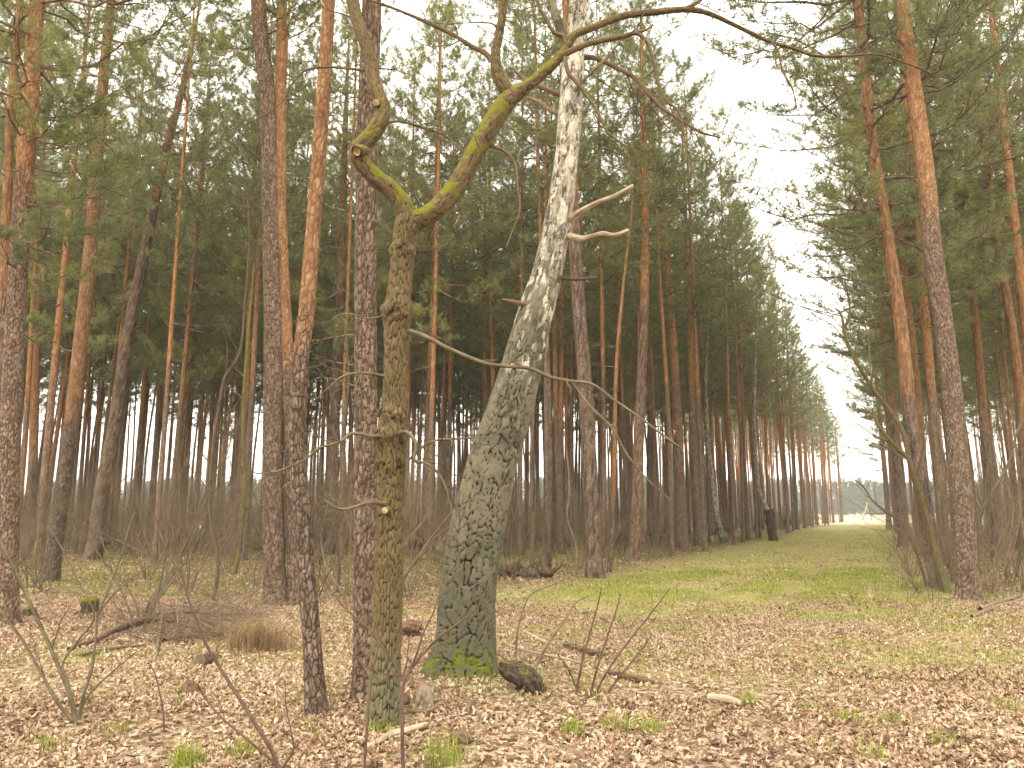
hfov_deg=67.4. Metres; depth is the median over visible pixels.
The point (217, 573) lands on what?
sapling
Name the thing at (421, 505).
bare shrub
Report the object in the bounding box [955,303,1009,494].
pine tree
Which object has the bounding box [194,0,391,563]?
pine tree
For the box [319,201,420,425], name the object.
pine tree
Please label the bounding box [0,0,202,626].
pine tree
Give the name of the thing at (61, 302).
pine tree
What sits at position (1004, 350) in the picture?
pine tree
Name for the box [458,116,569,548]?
pine tree
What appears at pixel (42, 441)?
pine tree
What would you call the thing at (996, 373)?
pine tree
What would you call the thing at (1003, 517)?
bare shrub
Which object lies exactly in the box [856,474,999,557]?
bare shrub
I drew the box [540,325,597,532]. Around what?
pine tree
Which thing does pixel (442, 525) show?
bare shrub
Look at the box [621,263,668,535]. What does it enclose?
pine tree
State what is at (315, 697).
pine tree
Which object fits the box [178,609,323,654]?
grass tuft
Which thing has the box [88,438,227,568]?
bare shrub
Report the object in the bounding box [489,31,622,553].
pine tree
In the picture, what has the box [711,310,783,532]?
pine tree
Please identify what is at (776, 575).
grass
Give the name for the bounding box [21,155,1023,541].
pines
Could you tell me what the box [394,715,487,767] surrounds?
grass tuft
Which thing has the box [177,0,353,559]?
pine tree
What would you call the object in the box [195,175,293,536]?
pine tree
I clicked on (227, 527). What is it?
bare shrub
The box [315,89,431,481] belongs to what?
pine tree
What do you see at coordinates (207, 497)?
bare shrub
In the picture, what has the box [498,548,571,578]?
root heap
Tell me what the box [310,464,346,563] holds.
bare shrub
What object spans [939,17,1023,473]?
pine tree
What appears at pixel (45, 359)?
pine tree
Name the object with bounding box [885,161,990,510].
pine tree
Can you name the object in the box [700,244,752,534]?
pine tree
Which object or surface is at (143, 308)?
pine tree
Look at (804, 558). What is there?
grass
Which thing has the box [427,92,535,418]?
pine tree
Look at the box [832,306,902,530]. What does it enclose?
pine tree
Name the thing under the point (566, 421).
pine tree
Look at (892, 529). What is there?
bare shrub
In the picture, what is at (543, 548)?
bare shrub
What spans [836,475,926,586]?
sapling
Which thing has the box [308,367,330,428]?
pine tree
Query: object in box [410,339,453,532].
pine tree
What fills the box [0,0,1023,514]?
sky
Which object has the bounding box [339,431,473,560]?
bare shrub
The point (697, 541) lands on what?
pine tree
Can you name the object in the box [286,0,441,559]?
pine tree
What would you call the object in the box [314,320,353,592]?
sapling
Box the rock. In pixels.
[498,660,544,694]
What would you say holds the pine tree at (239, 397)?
on the ground at (850, 523)
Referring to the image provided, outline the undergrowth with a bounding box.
[20,493,820,530]
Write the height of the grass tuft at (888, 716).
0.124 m
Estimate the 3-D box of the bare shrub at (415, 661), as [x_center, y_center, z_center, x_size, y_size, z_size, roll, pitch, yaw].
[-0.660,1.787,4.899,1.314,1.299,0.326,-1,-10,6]
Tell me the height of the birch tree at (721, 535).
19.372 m
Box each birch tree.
[407,0,776,680]
[683,223,735,542]
[736,276,777,540]
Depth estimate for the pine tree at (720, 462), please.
74.84 m
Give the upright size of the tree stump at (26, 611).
0.176 m
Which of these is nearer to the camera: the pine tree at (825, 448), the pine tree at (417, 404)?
the pine tree at (417, 404)
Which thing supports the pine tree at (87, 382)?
on the ground at (850, 523)
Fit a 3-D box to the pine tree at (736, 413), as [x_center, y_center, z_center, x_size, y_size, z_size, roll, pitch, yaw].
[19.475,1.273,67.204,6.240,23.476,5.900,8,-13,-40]
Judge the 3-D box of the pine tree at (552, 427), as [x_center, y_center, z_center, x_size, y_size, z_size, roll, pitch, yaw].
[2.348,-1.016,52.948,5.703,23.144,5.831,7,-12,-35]
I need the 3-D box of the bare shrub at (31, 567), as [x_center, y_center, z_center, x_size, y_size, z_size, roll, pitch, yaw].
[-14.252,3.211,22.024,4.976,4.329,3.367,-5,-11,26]
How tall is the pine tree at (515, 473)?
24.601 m
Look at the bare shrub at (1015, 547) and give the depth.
34.86 m
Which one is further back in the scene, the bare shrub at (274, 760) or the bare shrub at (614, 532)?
the bare shrub at (614, 532)
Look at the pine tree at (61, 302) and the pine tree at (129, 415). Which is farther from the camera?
the pine tree at (129, 415)
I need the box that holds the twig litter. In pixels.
[4,576,1023,767]
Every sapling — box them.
[172,152,263,600]
[216,264,262,574]
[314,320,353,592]
[524,284,570,567]
[554,440,578,577]
[773,260,942,589]
[819,383,952,593]
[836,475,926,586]
[929,398,972,583]
[972,392,1023,536]
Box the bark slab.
[404,678,433,707]
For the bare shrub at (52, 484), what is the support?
on the ground at (850, 523)
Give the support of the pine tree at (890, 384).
on the ground at (850, 523)
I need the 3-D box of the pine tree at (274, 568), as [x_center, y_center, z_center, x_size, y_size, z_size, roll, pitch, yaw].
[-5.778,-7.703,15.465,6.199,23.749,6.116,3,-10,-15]
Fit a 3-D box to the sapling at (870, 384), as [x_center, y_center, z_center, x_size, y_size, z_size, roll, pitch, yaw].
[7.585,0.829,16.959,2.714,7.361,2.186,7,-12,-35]
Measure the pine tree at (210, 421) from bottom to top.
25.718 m
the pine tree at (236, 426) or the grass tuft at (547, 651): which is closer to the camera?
the grass tuft at (547, 651)
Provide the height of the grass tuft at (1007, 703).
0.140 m
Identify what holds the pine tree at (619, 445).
on the ground at (850, 523)
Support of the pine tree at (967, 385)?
on the ground at (850, 523)
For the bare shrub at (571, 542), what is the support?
on the ground at (850, 523)
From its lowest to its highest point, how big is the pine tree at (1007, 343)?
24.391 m
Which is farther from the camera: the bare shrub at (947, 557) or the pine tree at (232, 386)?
the pine tree at (232, 386)
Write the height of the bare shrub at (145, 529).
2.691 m
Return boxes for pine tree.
[0,0,93,237]
[0,0,167,564]
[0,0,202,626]
[0,0,208,391]
[0,0,220,581]
[0,1,72,269]
[0,2,119,536]
[0,48,45,196]
[0,56,114,550]
[0,188,66,382]
[1,62,83,417]
[2,85,72,409]
[6,99,70,365]
[21,206,76,445]
[21,253,59,422]
[21,286,71,488]
[22,221,57,413]
[25,208,59,325]
[27,156,137,537]
[27,158,117,523]
[39,215,104,429]
[41,116,158,546]
[43,26,197,551]
[45,301,116,394]
[49,286,112,537]
[50,141,162,543]
[71,200,156,458]
[82,0,260,559]
[83,334,131,534]
[89,122,178,464]
[92,230,158,516]
[92,358,153,417]
[94,112,189,544]
[94,188,170,541]
[94,375,156,529]
[101,133,206,544]
[105,0,269,563]
[109,326,168,437]
[117,20,262,553]
[117,145,215,542]
[128,100,257,523]
[131,331,177,527]
[135,100,246,534]
[137,257,176,474]
[139,191,234,519]
[142,191,233,540]
[143,238,191,535]
[158,125,259,541]
[168,245,219,538]
[172,267,243,529]
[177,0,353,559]
[178,271,241,533]
[178,351,233,532]
[181,71,329,549]
[181,237,229,533]
[183,270,260,526]
[190,0,336,555]
[192,118,295,543]
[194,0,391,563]
[195,0,339,605]
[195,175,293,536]
[198,398,232,528]
[200,282,263,477]
[201,95,326,543]
[204,0,346,606]
[206,49,354,550]
[208,391,233,507]
[213,247,263,476]
[214,365,263,532]
[233,350,263,412]
[236,186,328,393]
[248,129,335,481]
[254,84,354,399]
[254,352,263,505]
[255,280,333,465]
[256,310,320,466]
[257,252,335,446]
[262,307,330,431]
[283,0,361,716]
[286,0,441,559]
[286,15,401,554]
[287,174,352,443]
[288,0,384,702]
[289,150,354,537]
[291,129,387,391]
[293,243,349,537]
[294,248,353,463]
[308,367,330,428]
[308,374,341,531]
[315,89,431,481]
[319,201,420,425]
[321,140,426,484]
[334,151,429,403]
[335,51,469,550]
[338,388,353,480]
[340,299,353,519]
[341,212,386,408]
[351,123,449,393]
[355,0,524,560]
[376,0,508,553]
[376,179,461,532]
[380,284,438,396]
[381,160,471,533]
[383,282,441,407]
[402,105,508,541]
[410,313,457,531]
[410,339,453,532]
[410,361,423,434]
[410,374,456,525]
[411,149,491,453]
[412,118,503,537]
[416,257,481,524]
[417,233,477,536]
[420,33,543,391]
[421,267,490,487]
[426,314,466,528]
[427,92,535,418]
[438,120,524,414]
[440,265,504,436]
[445,329,482,478]
[449,3,606,556]
[451,0,625,566]
[453,212,519,416]
[453,233,525,404]
[454,336,479,446]
[457,186,559,538]
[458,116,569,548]
[470,218,524,535]
[472,0,618,561]
[477,0,683,578]
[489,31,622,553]
[496,191,573,539]
[498,238,543,533]
[500,88,635,549]
[508,0,696,557]
[516,116,622,546]
[516,166,620,542]
[523,386,574,458]
[524,378,543,531]
[526,120,634,545]
[527,223,626,540]
[529,271,573,538]
[534,235,574,530]
[539,292,607,500]
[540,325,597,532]
[541,348,576,514]
[552,233,610,535]
[558,156,636,508]
[563,371,607,532]
[564,185,659,535]
[575,248,635,530]
[578,0,717,561]
[581,27,714,551]
[581,29,724,555]
[582,113,672,546]
[583,227,637,492]
[586,139,690,572]
[589,239,636,536]
[593,317,634,531]
[594,307,635,533]
[594,313,622,532]
[604,122,710,544]
[605,92,730,547]
[605,185,697,540]
[606,274,655,454]
[609,185,671,487]
[609,344,668,420]
[615,47,760,551]
[615,176,708,542]
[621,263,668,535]
[626,99,742,546]
[630,334,666,533]
[630,339,660,525]
[634,243,683,442]
[635,166,715,413]
[636,247,712,535]
[649,145,748,540]
[654,302,725,533]
[654,364,688,464]
[669,282,716,481]
[673,99,786,544]
[677,223,746,483]
[679,246,750,535]
[683,218,767,527]
[684,0,1023,589]
[695,167,781,542]
[699,204,808,539]
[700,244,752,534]
[703,211,785,537]
[705,200,797,538]
[710,222,773,441]
[710,286,765,532]
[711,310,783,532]
[711,374,733,530]
[734,262,807,506]
[742,262,808,533]
[748,298,811,531]
[751,0,1023,562]
[766,1,1020,554]
[767,305,828,529]
[777,343,823,527]
[779,0,996,601]
[780,0,1023,485]
[783,0,1023,463]
[784,364,827,525]
[789,97,992,547]
[800,375,827,524]
[806,190,964,542]
[808,395,842,523]
[813,125,916,546]
[813,227,935,495]
[818,411,845,522]
[819,259,924,530]
[825,414,850,521]
[828,1,1023,454]
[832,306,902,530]
[840,333,903,475]
[846,310,898,529]
[859,74,975,372]
[865,292,926,428]
[871,218,971,395]
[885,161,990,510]
[887,0,1023,559]
[888,318,939,473]
[889,321,966,535]
[891,0,1023,354]
[892,0,1023,521]
[894,209,1008,415]
[899,86,990,442]
[914,300,971,453]
[918,133,1023,546]
[927,224,999,376]
[937,275,992,444]
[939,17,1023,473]
[946,81,1023,375]
[949,0,1023,312]
[949,81,1023,397]
[952,170,1022,541]
[952,235,1020,501]
[955,234,1016,536]
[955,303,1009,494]
[960,303,1015,441]
[962,224,1014,426]
[986,290,1020,365]
[1005,5,1023,67]
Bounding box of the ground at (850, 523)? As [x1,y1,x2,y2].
[0,515,1023,767]
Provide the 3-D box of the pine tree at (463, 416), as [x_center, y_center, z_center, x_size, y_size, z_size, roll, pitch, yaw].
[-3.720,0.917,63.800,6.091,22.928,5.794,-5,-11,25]
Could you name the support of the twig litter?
on the ground at (850, 523)
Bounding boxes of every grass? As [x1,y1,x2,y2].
[0,566,1023,766]
[62,529,1020,573]
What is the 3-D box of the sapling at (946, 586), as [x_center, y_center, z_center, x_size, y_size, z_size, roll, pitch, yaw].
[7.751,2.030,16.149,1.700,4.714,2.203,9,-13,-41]
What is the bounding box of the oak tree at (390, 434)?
[210,0,931,731]
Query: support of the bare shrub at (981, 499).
on the ground at (850, 523)
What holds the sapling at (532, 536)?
on the ground at (850, 523)
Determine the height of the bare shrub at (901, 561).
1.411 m
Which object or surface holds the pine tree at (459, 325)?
on the ground at (850, 523)
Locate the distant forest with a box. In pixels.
[23,476,1020,514]
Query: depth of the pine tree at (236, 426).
66.48 m
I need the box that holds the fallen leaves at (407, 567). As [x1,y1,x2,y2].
[19,541,1023,605]
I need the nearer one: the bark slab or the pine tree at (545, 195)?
the bark slab
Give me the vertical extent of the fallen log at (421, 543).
0.647 m
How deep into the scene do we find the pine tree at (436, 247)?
29.01 m
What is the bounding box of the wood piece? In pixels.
[707,693,742,704]
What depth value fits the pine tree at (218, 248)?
31.64 m
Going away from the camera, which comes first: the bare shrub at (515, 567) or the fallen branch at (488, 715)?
the fallen branch at (488, 715)
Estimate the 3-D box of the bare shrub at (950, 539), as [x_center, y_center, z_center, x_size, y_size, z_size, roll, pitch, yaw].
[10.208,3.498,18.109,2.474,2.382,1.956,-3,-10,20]
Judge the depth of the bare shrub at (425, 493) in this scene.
21.64 m
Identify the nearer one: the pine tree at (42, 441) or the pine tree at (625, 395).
the pine tree at (625, 395)
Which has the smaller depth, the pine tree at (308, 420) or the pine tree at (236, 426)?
the pine tree at (308, 420)
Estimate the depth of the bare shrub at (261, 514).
30.36 m
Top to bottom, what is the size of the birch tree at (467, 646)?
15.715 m
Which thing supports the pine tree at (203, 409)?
on the ground at (850, 523)
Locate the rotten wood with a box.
[179,680,200,694]
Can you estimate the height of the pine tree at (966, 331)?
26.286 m
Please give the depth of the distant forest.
402.36 m
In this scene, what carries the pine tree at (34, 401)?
on the ground at (850, 523)
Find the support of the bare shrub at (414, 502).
on the ground at (850, 523)
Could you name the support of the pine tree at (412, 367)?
on the ground at (850, 523)
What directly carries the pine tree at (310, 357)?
on the ground at (850, 523)
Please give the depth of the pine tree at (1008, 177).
24.86 m
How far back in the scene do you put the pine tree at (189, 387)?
44.35 m
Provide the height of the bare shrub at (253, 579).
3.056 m
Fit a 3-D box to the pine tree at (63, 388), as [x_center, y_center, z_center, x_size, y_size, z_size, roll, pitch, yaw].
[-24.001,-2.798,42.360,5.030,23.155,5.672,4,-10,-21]
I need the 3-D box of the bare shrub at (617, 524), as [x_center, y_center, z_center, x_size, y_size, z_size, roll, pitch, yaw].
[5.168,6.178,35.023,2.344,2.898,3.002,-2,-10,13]
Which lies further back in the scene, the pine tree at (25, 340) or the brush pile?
the pine tree at (25, 340)
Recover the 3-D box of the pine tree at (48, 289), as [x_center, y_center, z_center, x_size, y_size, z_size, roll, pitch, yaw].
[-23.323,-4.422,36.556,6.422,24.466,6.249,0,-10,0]
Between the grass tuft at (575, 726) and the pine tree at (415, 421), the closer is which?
the grass tuft at (575, 726)
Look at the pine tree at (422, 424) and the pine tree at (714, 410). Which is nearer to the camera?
the pine tree at (714, 410)
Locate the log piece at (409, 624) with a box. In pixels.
[402,619,421,636]
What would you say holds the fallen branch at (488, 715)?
on the fallen leaves at (59, 603)
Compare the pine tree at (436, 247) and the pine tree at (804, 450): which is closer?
the pine tree at (436, 247)
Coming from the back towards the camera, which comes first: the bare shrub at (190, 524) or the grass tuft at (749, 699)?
the bare shrub at (190, 524)
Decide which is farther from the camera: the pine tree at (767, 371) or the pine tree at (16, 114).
the pine tree at (767, 371)
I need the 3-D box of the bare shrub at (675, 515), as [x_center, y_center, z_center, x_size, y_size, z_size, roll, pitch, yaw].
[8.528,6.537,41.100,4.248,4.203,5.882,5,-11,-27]
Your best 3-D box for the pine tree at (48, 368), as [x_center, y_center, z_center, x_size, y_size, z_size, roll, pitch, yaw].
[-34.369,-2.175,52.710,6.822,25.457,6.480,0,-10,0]
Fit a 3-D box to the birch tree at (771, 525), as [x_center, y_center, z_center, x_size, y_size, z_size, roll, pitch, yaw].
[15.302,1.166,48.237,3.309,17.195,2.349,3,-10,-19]
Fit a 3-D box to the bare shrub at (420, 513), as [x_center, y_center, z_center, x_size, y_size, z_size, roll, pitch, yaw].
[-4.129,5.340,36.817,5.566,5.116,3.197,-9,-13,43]
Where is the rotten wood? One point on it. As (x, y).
(187, 687)
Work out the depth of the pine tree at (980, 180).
28.97 m
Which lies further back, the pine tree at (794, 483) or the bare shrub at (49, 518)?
the pine tree at (794, 483)
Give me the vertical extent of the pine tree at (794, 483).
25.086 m
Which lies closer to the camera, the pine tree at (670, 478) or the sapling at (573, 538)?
the sapling at (573, 538)
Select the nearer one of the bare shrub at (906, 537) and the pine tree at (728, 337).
the bare shrub at (906, 537)
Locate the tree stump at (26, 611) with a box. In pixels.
[21,606,37,615]
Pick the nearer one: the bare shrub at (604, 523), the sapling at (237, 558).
the sapling at (237, 558)
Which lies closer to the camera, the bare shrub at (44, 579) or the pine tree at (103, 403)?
the bare shrub at (44, 579)
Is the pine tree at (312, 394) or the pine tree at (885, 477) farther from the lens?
the pine tree at (885, 477)
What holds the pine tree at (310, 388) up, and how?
on the ground at (850, 523)
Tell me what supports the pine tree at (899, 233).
on the ground at (850, 523)
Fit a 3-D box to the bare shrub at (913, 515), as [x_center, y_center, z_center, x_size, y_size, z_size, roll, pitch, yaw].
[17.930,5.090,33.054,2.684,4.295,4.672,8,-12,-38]
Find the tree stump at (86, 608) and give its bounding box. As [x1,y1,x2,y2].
[79,596,99,615]
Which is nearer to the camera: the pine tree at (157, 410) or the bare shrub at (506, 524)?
the bare shrub at (506, 524)
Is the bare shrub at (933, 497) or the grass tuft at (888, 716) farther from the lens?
the bare shrub at (933, 497)
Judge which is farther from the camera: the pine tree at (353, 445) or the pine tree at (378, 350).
the pine tree at (353, 445)
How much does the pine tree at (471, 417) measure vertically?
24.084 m
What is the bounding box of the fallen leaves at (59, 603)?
[0,594,1023,767]
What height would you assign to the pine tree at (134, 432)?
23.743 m
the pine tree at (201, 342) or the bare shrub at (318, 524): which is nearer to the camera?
the bare shrub at (318, 524)
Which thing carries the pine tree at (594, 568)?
on the ground at (850, 523)
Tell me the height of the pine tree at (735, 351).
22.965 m
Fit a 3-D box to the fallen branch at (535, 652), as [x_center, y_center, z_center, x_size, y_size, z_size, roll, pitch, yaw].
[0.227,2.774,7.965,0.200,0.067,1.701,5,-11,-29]
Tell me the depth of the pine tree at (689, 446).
63.67 m
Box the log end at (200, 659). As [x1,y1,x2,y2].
[195,651,217,665]
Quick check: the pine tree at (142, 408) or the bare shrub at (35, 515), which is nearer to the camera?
the bare shrub at (35, 515)
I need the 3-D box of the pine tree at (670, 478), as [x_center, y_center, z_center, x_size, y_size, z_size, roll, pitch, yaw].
[5.873,-4.260,32.373,5.341,22.659,5.446,-9,-13,44]
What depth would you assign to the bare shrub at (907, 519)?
19.89 m
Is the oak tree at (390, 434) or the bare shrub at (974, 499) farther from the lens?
the bare shrub at (974, 499)
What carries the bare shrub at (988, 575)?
on the ground at (850, 523)
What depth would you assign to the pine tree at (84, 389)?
53.47 m
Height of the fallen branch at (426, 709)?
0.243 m
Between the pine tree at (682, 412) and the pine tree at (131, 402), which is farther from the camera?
the pine tree at (682, 412)
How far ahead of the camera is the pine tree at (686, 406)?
66.58 m
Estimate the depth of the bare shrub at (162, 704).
5.79 m
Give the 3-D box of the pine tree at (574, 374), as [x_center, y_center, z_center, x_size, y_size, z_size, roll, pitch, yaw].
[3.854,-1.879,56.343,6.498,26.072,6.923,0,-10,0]
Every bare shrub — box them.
[0,512,186,723]
[19,371,215,587]
[19,424,111,571]
[19,429,82,579]
[19,444,174,555]
[19,452,106,565]
[19,457,89,555]
[19,471,90,576]
[19,477,86,591]
[20,460,88,552]
[20,461,118,553]
[20,470,124,562]
[22,368,288,618]
[23,432,115,535]
[25,359,353,589]
[25,423,129,553]
[27,396,261,595]
[37,472,125,549]
[68,447,219,553]
[70,475,122,533]
[74,445,177,549]
[77,447,250,583]
[79,497,146,544]
[81,423,261,580]
[83,486,125,544]
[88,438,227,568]
[90,476,211,544]
[105,436,237,559]
[106,431,285,573]
[106,454,157,547]
[106,486,188,551]
[107,473,169,544]
[119,497,171,555]
[120,469,163,542]
[121,457,203,550]
[122,426,258,553]
[140,462,257,554]
[147,664,170,731]
[152,399,452,545]
[153,498,294,767]
[164,465,260,569]
[165,482,231,547]
[167,339,349,557]
[172,425,351,563]
[180,443,235,543]
[182,483,249,548]
[194,469,286,558]
[204,467,253,541]
[213,473,313,586]
[214,481,260,548]
[219,409,351,579]
[233,403,430,583]
[235,466,353,551]
[250,488,328,546]
[253,322,431,596]
[256,455,350,566]
[284,358,457,605]
[306,381,519,597]
[309,560,512,767]
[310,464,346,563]
[311,441,471,566]
[319,478,353,543]
[325,422,459,560]
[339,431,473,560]
[348,445,465,542]
[363,632,382,767]
[403,454,450,547]
[403,482,448,536]
[403,504,453,580]
[404,465,455,540]
[406,446,530,571]
[407,457,464,552]
[409,353,593,580]
[411,477,455,540]
[413,500,448,556]
[427,441,564,558]
[444,436,543,537]
[502,394,576,558]
[502,492,559,567]
[504,498,553,538]
[505,463,565,544]
[509,461,579,564]
[511,479,556,549]
[515,579,587,667]
[522,429,642,568]
[522,465,572,553]
[522,490,573,543]
[524,474,600,550]
[552,460,648,542]
[555,572,670,695]
[560,447,670,565]
[571,435,667,555]
[572,496,626,553]
[575,476,629,554]
[598,417,729,557]
[600,492,646,548]
[600,501,626,548]
[627,487,721,546]
[631,433,706,531]
[645,450,770,550]
[645,486,704,538]
[648,478,721,543]
[648,490,698,547]
[686,495,743,539]
[711,488,756,543]
[802,381,1023,593]
[846,439,1003,576]
[855,508,934,593]
[856,407,1023,565]
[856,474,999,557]
[863,499,914,551]
[865,470,996,566]
[869,513,948,600]
[873,464,991,590]
[873,519,937,571]
[874,362,1023,577]
[875,537,924,587]
[881,437,1015,561]
[885,470,980,547]
[885,504,938,563]
[887,451,978,539]
[888,343,1023,586]
[895,402,1023,573]
[896,491,1002,581]
[896,536,952,598]
[912,498,1002,569]
[931,436,1023,549]
[933,484,1010,550]
[953,542,1022,601]
[971,421,1023,559]
[972,433,1023,592]
[976,462,1023,555]
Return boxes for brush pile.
[67,546,323,655]
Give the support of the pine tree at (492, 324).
on the ground at (850, 523)
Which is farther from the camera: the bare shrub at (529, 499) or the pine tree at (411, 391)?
the pine tree at (411, 391)
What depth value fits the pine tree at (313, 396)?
60.27 m
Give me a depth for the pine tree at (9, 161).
12.81 m
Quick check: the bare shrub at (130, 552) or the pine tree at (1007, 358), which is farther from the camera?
the pine tree at (1007, 358)
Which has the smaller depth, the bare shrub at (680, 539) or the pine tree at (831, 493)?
the bare shrub at (680, 539)
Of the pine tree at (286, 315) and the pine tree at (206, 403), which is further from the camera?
the pine tree at (206, 403)
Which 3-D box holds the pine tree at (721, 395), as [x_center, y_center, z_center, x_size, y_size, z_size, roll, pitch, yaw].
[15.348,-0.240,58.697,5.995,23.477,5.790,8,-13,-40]
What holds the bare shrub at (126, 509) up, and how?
on the ground at (850, 523)
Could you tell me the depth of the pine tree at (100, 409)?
44.38 m
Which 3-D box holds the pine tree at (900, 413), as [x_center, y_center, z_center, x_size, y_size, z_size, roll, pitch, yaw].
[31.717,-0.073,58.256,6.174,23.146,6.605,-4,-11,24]
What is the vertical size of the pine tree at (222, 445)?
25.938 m
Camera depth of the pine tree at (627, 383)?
64.75 m
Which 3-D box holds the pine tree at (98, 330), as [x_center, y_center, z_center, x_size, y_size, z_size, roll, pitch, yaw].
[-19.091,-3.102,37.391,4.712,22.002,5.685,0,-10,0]
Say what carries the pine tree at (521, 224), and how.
on the ground at (850, 523)
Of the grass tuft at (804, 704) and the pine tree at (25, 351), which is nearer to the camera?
the grass tuft at (804, 704)
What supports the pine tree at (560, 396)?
on the ground at (850, 523)
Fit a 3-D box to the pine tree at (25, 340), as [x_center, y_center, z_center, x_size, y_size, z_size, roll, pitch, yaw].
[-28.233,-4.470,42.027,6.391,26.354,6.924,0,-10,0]
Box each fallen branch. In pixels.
[163,600,185,642]
[404,690,481,712]
[483,711,510,723]
[501,640,587,665]
[523,630,553,643]
[562,642,605,657]
[608,670,654,683]
[970,595,1023,617]
[971,579,1023,609]
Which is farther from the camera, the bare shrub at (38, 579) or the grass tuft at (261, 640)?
the bare shrub at (38, 579)
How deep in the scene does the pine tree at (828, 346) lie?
32.14 m
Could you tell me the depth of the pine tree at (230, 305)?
39.36 m
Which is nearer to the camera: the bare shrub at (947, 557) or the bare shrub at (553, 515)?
the bare shrub at (947, 557)
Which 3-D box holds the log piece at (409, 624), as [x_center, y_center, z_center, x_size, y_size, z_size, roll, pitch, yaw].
[-1.368,3.250,10.196,0.384,0.244,0.216,0,-10,0]
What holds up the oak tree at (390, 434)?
on the ground at (850, 523)
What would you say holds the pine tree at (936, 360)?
on the ground at (850, 523)
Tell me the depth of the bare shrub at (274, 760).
4.84 m
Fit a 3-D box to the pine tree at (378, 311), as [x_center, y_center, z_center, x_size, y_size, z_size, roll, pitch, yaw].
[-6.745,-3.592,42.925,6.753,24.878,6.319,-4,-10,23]
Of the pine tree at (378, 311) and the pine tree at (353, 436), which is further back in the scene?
the pine tree at (353, 436)
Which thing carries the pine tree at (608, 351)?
on the ground at (850, 523)
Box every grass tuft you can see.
[19,726,70,753]
[92,717,145,735]
[141,733,214,767]
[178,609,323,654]
[186,617,261,641]
[215,727,259,759]
[368,716,399,735]
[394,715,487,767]
[532,647,551,659]
[554,708,593,740]
[597,707,646,732]
[620,711,670,736]
[735,691,761,703]
[788,693,823,709]
[828,700,868,722]
[845,736,889,761]
[866,709,915,726]
[919,724,981,748]
[976,693,1023,711]
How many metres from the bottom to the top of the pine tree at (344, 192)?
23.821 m
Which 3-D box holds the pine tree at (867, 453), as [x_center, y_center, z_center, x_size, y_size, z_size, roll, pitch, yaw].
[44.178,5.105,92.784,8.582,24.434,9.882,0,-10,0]
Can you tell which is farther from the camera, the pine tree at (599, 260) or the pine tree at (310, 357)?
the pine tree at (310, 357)
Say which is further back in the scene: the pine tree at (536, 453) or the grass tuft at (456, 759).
the pine tree at (536, 453)
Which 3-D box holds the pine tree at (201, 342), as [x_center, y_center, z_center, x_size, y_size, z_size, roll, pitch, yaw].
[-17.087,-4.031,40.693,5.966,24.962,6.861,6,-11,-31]
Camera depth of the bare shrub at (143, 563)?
19.17 m
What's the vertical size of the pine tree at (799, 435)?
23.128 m
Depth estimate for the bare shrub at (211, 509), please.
29.49 m
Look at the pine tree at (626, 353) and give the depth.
42.20 m
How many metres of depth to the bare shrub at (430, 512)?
22.88 m
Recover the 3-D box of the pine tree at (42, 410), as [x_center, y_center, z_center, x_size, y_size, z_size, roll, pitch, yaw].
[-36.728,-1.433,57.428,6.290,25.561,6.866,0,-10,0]
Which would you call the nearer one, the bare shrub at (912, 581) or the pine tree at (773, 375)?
the bare shrub at (912, 581)
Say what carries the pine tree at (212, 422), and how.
on the ground at (850, 523)
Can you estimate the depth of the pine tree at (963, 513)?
15.41 m
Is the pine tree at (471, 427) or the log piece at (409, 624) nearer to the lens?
the log piece at (409, 624)
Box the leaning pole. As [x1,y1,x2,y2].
[862,503,871,519]
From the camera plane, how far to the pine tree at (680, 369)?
44.61 m
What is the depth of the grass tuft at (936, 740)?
5.35 m
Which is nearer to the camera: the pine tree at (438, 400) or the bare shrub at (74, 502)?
the bare shrub at (74, 502)
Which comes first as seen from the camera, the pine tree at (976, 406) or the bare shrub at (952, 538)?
the bare shrub at (952, 538)
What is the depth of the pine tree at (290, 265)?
35.11 m
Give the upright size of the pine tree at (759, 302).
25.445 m
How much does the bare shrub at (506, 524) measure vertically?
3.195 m
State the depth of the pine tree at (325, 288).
38.92 m
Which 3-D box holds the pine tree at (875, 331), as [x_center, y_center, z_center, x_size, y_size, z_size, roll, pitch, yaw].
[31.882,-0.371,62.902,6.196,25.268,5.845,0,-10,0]
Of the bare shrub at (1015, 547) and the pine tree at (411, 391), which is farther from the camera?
the pine tree at (411, 391)
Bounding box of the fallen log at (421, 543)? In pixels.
[404,532,443,553]
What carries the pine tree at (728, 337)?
on the ground at (850, 523)
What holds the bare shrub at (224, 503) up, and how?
on the ground at (850, 523)
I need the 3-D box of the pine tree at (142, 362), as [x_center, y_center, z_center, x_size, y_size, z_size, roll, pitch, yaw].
[-17.546,-4.927,34.249,6.807,24.554,6.188,-4,-11,23]
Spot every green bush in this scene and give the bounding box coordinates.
[751,522,764,531]
[777,516,800,529]
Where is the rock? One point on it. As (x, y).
(526, 677)
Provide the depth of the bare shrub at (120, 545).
36.56 m
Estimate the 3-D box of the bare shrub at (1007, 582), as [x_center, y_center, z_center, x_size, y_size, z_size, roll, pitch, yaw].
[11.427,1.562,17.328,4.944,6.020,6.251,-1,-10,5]
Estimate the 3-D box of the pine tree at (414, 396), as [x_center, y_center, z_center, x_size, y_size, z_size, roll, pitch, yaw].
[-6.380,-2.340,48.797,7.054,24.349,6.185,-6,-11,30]
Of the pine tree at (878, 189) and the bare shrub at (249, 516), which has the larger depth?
the bare shrub at (249, 516)
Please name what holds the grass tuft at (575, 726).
on the ground at (850, 523)
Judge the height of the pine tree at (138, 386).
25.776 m
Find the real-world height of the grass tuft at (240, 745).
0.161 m
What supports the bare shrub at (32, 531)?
on the ground at (850, 523)

